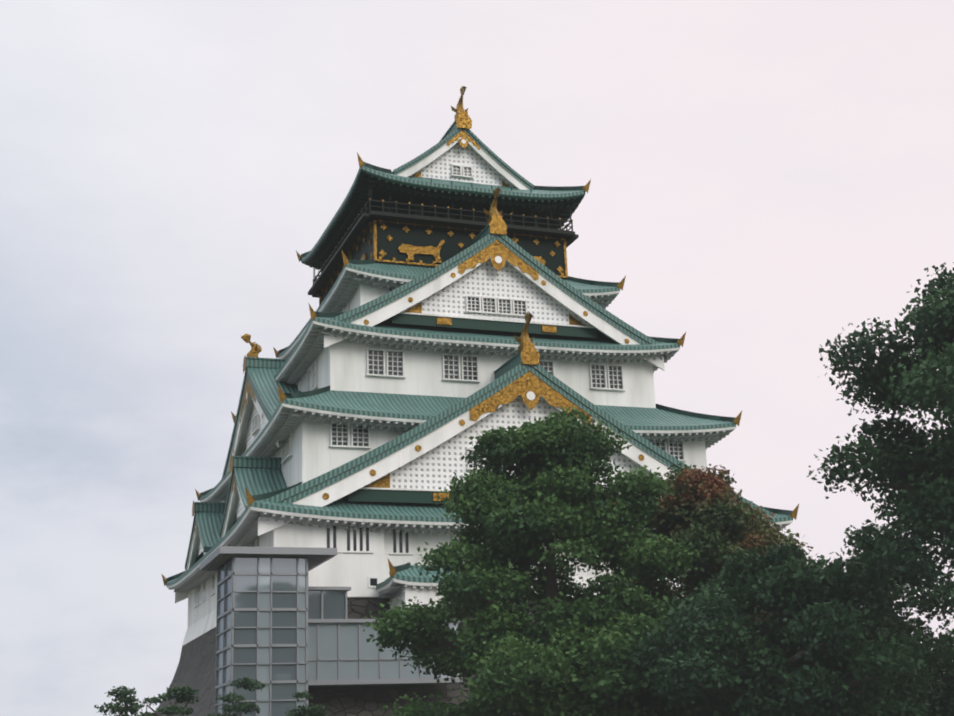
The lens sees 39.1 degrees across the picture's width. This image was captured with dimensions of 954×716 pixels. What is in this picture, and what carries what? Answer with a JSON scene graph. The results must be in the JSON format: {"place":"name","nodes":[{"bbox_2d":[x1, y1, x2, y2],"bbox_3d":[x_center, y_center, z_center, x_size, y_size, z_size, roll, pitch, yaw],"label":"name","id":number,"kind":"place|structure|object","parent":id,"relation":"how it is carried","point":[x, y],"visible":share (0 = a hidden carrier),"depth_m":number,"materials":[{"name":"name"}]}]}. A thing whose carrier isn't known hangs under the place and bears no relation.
{"place":"outdoors","nodes":[
{"label":"outdoors","id":0,"kind":"place"},
{"bbox_2d":[308,174,578,305],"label":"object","id":1,"kind":"object","parent":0,"point":[464,219],"visible":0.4,"depth_m":92.21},
{"bbox_2d":[182,197,706,645],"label":"keep walls","id":2,"kind":"structure","parent":0,"point":[358,563],"depth_m":83.22,"materials":[{"name":"white paint"}]},
{"bbox_2d":[0,0,953,715],"label":"sky","id":3,"kind":"structure","parent":0,"point":[769,178],"materials":[{"name":"white"}]},
{"label":"ground","id":4,"kind":"structure","parent":0,"visible":0},
{"bbox_2d":[94,685,144,715],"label":"pine tree","id":5,"kind":"object","parent":4,"relation":"on","point":[125,700],"visible":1,"depth_m":48.65,"materials":[{"name":"green plant"}]},
{"bbox_2d":[134,685,198,715],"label":"pine tree","id":6,"kind":"object","parent":4,"relation":"on","point":[184,697],"visible":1,"depth_m":50.13,"materials":[{"name":"green plant"}]},
{"bbox_2d":[203,677,267,715],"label":"pine tree","id":7,"kind":"object","parent":4,"relation":"on","point":[240,708],"visible":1,"depth_m":51.12,"materials":[{"name":"green plant"}]},
{"bbox_2d":[200,546,336,715],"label":"elevator tower","id":8,"kind":"structure","parent":4,"relation":"on","point":[262,618],"depth_m":65.29,"materials":[{"name":"grey glass"}]},
{"bbox_2d":[285,690,329,715],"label":"pine tree","id":9,"kind":"object","parent":4,"relation":"on","point":[310,710],"visible":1,"depth_m":51.61,"materials":[{"name":"green plant"}]},
{"bbox_2d":[156,598,779,715],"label":"stone base","id":10,"kind":"object","parent":4,"relation":"on","point":[196,667],"visible":0.21,"depth_m":72.96,"materials":[{"name":"grey stone"}]},
{"bbox_2d":[308,586,462,686],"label":"glass bridge","id":11,"kind":"structure","parent":10,"relation":"on","point":[342,651],"depth_m":68.69,"materials":[{"name":"grey glass"}]},
{"bbox_2d":[376,559,471,612],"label":"entrance porch","id":12,"kind":"object","parent":10,"relation":"on","point":[405,583],"visible":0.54,"depth_m":71.71,"materials":[{"name":"paint"}]},
{"bbox_2d":[161,86,798,602],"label":"keep roofs","id":13,"kind":"structure","parent":10,"relation":"on","point":[493,288],"depth_m":84.93,"materials":[{"name":"green tile"}]},
{"bbox_2d":[363,407,702,715],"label":"tree","id":14,"kind":"object","parent":4,"relation":"on","point":[539,500],"visible":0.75,"depth_m":43.02,"materials":[{"name":"green plant"}]},
{"bbox_2d":[510,586,745,715],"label":"tree","id":15,"kind":"object","parent":4,"relation":"on","point":[628,701],"visible":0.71,"depth_m":39.30,"materials":[{"name":"green plant"}]},
{"bbox_2d":[609,463,847,691],"bbox_3d":[8.136,9.650,49.252,10.633,11.656,10.320,4,-17,-19],"label":"tree","id":16,"kind":"object","parent":4,"relation":"on","point":[708,516],"visible":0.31,"depth_m":47.94,"materials":[{"name":"plant"}]},
{"bbox_2d":[623,541,953,715],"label":"tree","id":17,"kind":"object","parent":4,"relation":"on","point":[817,597],"visible":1,"depth_m":36.14,"materials":[{"name":"green plant"}]},
{"bbox_2d":[766,519,953,715],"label":"tree","id":18,"kind":"object","parent":4,"relation":"on","point":[940,698],"visible":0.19,"depth_m":44.81,"materials":[{"name":"green plant"}]},
{"bbox_2d":[807,262,953,598],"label":"tree","id":19,"kind":"object","parent":4,"relation":"on","point":[915,479],"visible":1,"depth_m":35.33,"materials":[{"name":"green plant"}]}
]}

